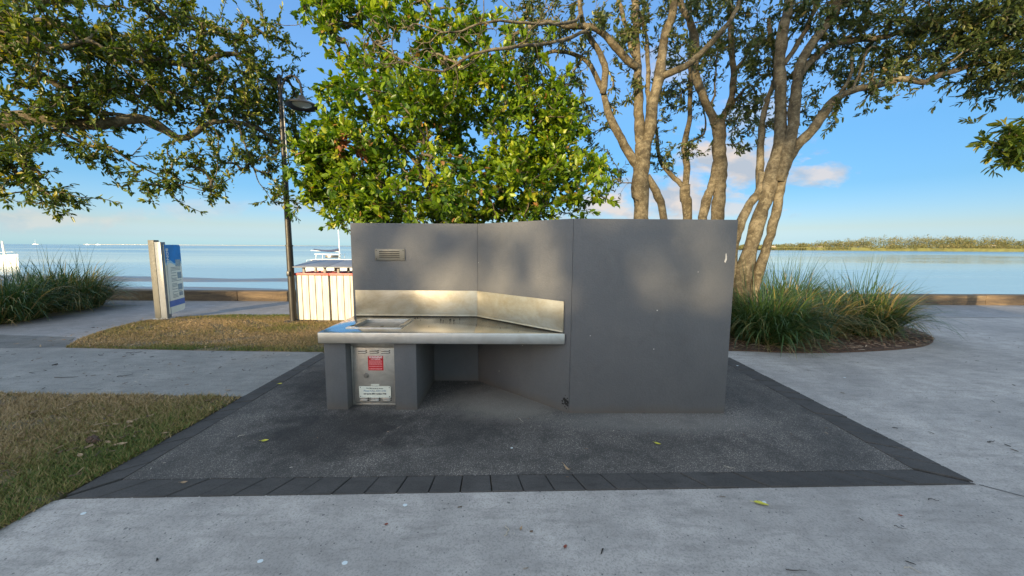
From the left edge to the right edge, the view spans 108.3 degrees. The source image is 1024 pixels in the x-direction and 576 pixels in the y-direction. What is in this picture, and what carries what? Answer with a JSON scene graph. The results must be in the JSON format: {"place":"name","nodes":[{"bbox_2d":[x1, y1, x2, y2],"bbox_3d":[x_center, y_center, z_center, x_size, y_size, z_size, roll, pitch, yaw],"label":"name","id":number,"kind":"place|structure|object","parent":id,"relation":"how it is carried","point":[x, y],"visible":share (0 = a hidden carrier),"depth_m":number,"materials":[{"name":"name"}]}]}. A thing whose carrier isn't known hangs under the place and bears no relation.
{"place":"outdoors","nodes":[
{"label":"outdoors","id":0,"kind":"place"},
{"bbox_2d":[0,335,74,347],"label":"old path","id":1,"kind":"structure","parent":0,"point":[8,341],"depth_m":6.13,"materials":[{"name":"grey concrete"}]},
{"bbox_2d":[0,390,240,528],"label":"lawn","id":2,"kind":"structure","parent":0,"point":[62,496],"depth_m":3.15,"materials":[{"name":"plant"}]},
{"bbox_2d":[85,435,102,443],"bbox_3d":[-3.375,1.224,2.979,0.160,0.052,0.073,3,7,26],"label":"dirt clod","id":3,"kind":"object","parent":2,"relation":"on","point":[94,438],"visible":0.94,"depth_m":2.96,"materials":[{"name":"soil"}]},
{"bbox_2d":[0,315,332,475],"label":"leaf litter","id":4,"kind":"object","parent":2,"relation":"on","point":[90,445],"visible":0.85,"depth_m":3.80,"materials":[{"name":"brown plant"}]},
{"bbox_2d":[0,275,295,289],"bbox_3d":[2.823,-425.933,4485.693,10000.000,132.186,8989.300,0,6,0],"label":"beach","id":5,"kind":"structure","parent":0,"point":[149,279],"depth_m":28.92,"materials":[{"name":"grey sand"}]},
{"bbox_2d":[105,289,1023,304],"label":"sea wall","id":6,"kind":"structure","parent":5,"relation":"on","point":[282,295],"depth_m":10.79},
{"bbox_2d":[0,347,322,396],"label":"path","id":7,"kind":"structure","parent":0,"point":[230,373],"depth_m":4.76,"materials":[{"name":"concrete"}]},
{"bbox_2d":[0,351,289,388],"bbox_3d":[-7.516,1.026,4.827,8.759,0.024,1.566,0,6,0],"label":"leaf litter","id":8,"kind":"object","parent":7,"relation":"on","point":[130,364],"visible":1,"depth_m":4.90,"materials":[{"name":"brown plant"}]},
{"bbox_2d":[83,244,284,245],"bbox_3d":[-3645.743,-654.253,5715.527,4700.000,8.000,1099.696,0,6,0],"label":"distant shore","id":9,"kind":"structure","parent":0,"point":[228,245],"depth_m":5451.26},
{"bbox_2d":[65,313,343,352],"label":"lawn","id":10,"kind":"structure","parent":0,"point":[215,340],"depth_m":6.32,"materials":[{"name":"plant"}]},
{"bbox_2d":[148,240,184,319],"bbox_3d":[-7.564,-0.203,8.219,0.340,1.700,0.753,0,6,0],"label":"information sign","id":11,"kind":"object","parent":10,"relation":"on","point":[167,279],"visible":0.98,"depth_m":7.97,"materials":[{"name":"metal"}]},
{"bbox_2d":[276,74,319,322],"bbox_3d":[-4.351,-1.751,7.587,0.925,5.000,0.620,0,6,0],"label":"street lamp","id":12,"kind":"object","parent":10,"relation":"on","point":[300,102],"visible":0.88,"depth_m":7.54,"materials":[{"name":"metal"}]},
{"bbox_2d":[293,260,343,320],"bbox_3d":[-4.232,0.032,8.196,0.770,1.283,0.874,0,6,0],"label":"bin enclosure","id":13,"kind":"object","parent":10,"relation":"on","point":[313,293],"visible":0.73,"depth_m":7.86,"materials":[{"name":"white wood"}]},
{"bbox_2d":[327,260,353,320],"bbox_3d":[-3.492,0.037,8.196,0.770,1.283,0.874,0,6,0],"label":"bin enclosure","id":14,"kind":"object","parent":10,"relation":"on","point":[341,282],"visible":0.42,"depth_m":7.85,"materials":[{"name":"white wood"}]},
{"bbox_2d":[0,316,1023,575],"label":"forecourt","id":15,"kind":"structure","parent":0,"point":[958,394],"depth_m":2.18,"materials":[{"name":"concrete"}]},
{"bbox_2d":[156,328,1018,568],"bbox_3d":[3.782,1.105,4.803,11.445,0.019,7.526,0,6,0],"label":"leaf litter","id":16,"kind":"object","parent":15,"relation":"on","point":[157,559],"visible":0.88,"depth_m":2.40,"materials":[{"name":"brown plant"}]},
{"bbox_2d":[753,500,767,504],"bbox_3d":[1.566,1.359,2.339,0.104,0.009,0.035,4,2,20],"label":"fallen leaf","id":17,"kind":"object","parent":15,"relation":"on","point":[760,502],"visible":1,"depth_m":2.34,"materials":[{"name":"yellow plant"}]},
{"bbox_2d":[975,317,1021,495],"bbox_3d":[21.067,0.838,8.284,37.307,0.001,6.602,-1,6,-12],"label":"path joint","id":18,"kind":"object","parent":15,"relation":"on","point":[995,317],"visible":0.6,"depth_m":8.87,"materials":[{"name":"grey concrete"}]},
{"bbox_2d":[0,244,1023,293],"bbox_3d":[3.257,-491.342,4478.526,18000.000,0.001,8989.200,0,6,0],"label":"sea","id":19,"kind":"structure","parent":0,"point":[965,272],"depth_m":60.31,"materials":[{"name":"liquid"}]},
{"bbox_2d":[0,241,18,266],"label":"sailing boat","id":20,"kind":"object","parent":19,"relation":"on","point":[13,258],"visible":0.64,"depth_m":45.00,"materials":[{"name":"metal"}]},
{"bbox_2d":[306,229,351,269],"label":"sailing boat","id":21,"kind":"object","parent":19,"relation":"on","point":[333,256],"visible":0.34,"depth_m":44.03,"materials":[{"name":"white plastic"}]},
{"bbox_2d":[0,300,1023,347],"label":"promenade","id":22,"kind":"structure","parent":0,"point":[79,325],"depth_m":8.96,"materials":[{"name":"concrete"}]},
{"bbox_2d":[0,252,101,324],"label":"grass tussock","id":23,"kind":"object","parent":22,"relation":"on","point":[29,304],"depth_m":7.63,"materials":[{"name":"green plant"}]},
{"bbox_2d":[0,247,144,315],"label":"grass tussock","id":24,"kind":"object","parent":22,"relation":"on","point":[99,293],"depth_m":8.99,"materials":[{"name":"green plant"}]},
{"bbox_2d":[0,0,319,222],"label":"tree","id":25,"kind":"object","parent":22,"relation":"on","point":[24,36],"visible":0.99,"depth_m":6.09,"materials":[{"name":"green plant"}]},
{"bbox_2d":[280,0,622,234],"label":"tree","id":26,"kind":"object","parent":22,"relation":"on","point":[333,167],"visible":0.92,"depth_m":5.60,"materials":[{"name":"green plant"}]},
{"bbox_2d":[0,0,1023,247],"label":"sky","id":27,"kind":"structure","parent":0,"point":[904,169],"materials":[{"name":"blue"}]},
{"bbox_2d":[123,358,912,479],"bbox_3d":[0.152,1.218,4.020,5.720,0.100,2.975,0,6,0],"label":"barbecue pad","id":28,"kind":"object","parent":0,"point":[448,431],"visible":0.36,"depth_m":3.09,"materials":[{"name":"grey concrete"}]},
{"bbox_2d":[318,290,564,409],"bbox_3d":[-0.682,0.637,3.958,2.368,1.125,0.867,0,6,0],"label":"barbecue","id":29,"kind":"object","parent":28,"relation":"on","point":[379,348],"visible":1,"depth_m":3.71,"materials":[{"name":"silver metal"}]},
{"bbox_2d":[353,347,394,402],"bbox_3d":[-1.380,0.876,3.705,0.412,0.568,0.037,0,6,0],"label":"cabinet door","id":30,"kind":"structure","parent":29,"relation":"in","point":[374,370],"depth_m":3.71,"materials":[{"name":"silver metal"}]},
{"bbox_2d":[65,353,975,498],"bbox_3d":[0.170,1.210,3.964,6.095,0.087,3.250,0,6,0],"label":"paver border","id":31,"kind":"object","parent":28,"relation":"on","point":[112,483],"visible":0.66,"depth_m":2.55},
{"bbox_2d":[163,369,890,476],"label":"leaf litter","id":32,"kind":"object","parent":28,"relation":"on","point":[528,418],"visible":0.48,"depth_m":3.13,"materials":[{"name":"plant"}]},
{"bbox_2d":[350,219,737,412],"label":"screen wall","id":33,"kind":"structure","parent":28,"relation":"on","point":[647,311],"depth_m":3.56,"materials":[{"name":"grey paint"}]},
{"bbox_2d":[729,326,933,352],"bbox_3d":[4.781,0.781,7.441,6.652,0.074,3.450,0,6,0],"label":"mulch","id":34,"kind":"object","parent":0,"point":[867,344],"visible":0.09,"depth_m":6.21,"materials":[{"name":"brown wood"}]},
{"bbox_2d":[349,0,743,218],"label":"tree","id":35,"kind":"object","parent":34,"relation":"on","point":[642,182],"visible":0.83,"depth_m":6.80,"materials":[{"name":"green plant"}]},
{"bbox_2d":[650,0,727,218],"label":"tree","id":36,"kind":"object","parent":34,"relation":"on","point":[684,184],"visible":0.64,"depth_m":8.21,"materials":[{"name":"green plant"}]},
{"bbox_2d":[677,0,792,219],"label":"tree","id":37,"kind":"object","parent":34,"relation":"on","point":[716,188],"visible":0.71,"depth_m":7.57,"materials":[{"name":"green plant"}]},
{"bbox_2d":[729,254,870,358],"bbox_3d":[4.381,0.141,6.406,2.821,1.539,2.909,0,6,0],"label":"grass tussock","id":38,"kind":"object","parent":34,"relation":"on","point":[772,323],"depth_m":5.96,"materials":[{"name":"green plant"}]},
{"bbox_2d":[758,249,868,333],"bbox_3d":[5.736,-0.090,7.823,3.213,1.706,3.037,0,6,0],"label":"grass tussock","id":39,"kind":"object","parent":34,"relation":"on","point":[816,288],"depth_m":7.49,"materials":[{"name":"green plant"}]},
{"bbox_2d":[761,272,897,347],"bbox_3d":[5.504,0.220,6.745,2.460,1.324,2.484,0,6,0],"label":"grass tussock","id":40,"kind":"object","parent":34,"relation":"on","point":[846,311],"depth_m":6.38,"materials":[{"name":"green plant"}]},
{"bbox_2d":[731,0,1023,313],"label":"tree","id":41,"kind":"object","parent":34,"relation":"on","point":[921,26],"visible":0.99,"depth_m":6.32,"materials":[{"name":"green plant"}]},
{"bbox_2d":[798,254,979,346],"bbox_3d":[6.705,0.083,7.113,3.010,1.531,2.912,0,6,0],"label":"grass tussock","id":42,"kind":"object","parent":34,"relation":"on","point":[899,313],"depth_m":6.63,"materials":[{"name":"green plant"}]},
{"bbox_2d":[740,247,1023,251],"bbox_3d":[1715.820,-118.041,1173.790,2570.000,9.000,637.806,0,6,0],"label":"shore","id":43,"kind":"structure","parent":0,"point":[940,249],"depth_m":862.68,"materials":[{"name":"green plant"}]},
{"bbox_2d":[738,234,1023,249],"bbox_3d":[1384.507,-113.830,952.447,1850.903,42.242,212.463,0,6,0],"label":"woodland","id":44,"kind":"object","parent":43,"relation":"on","point":[963,242],"visible":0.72,"depth_m":908.09,"materials":[{"name":"green plant"}]},
{"bbox_2d":[965,116,1023,177],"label":"tree","id":45,"kind":"object","parent":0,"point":[1008,145],"visible":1,"depth_m":5.40,"materials":[{"name":"green plant"}]}
]}

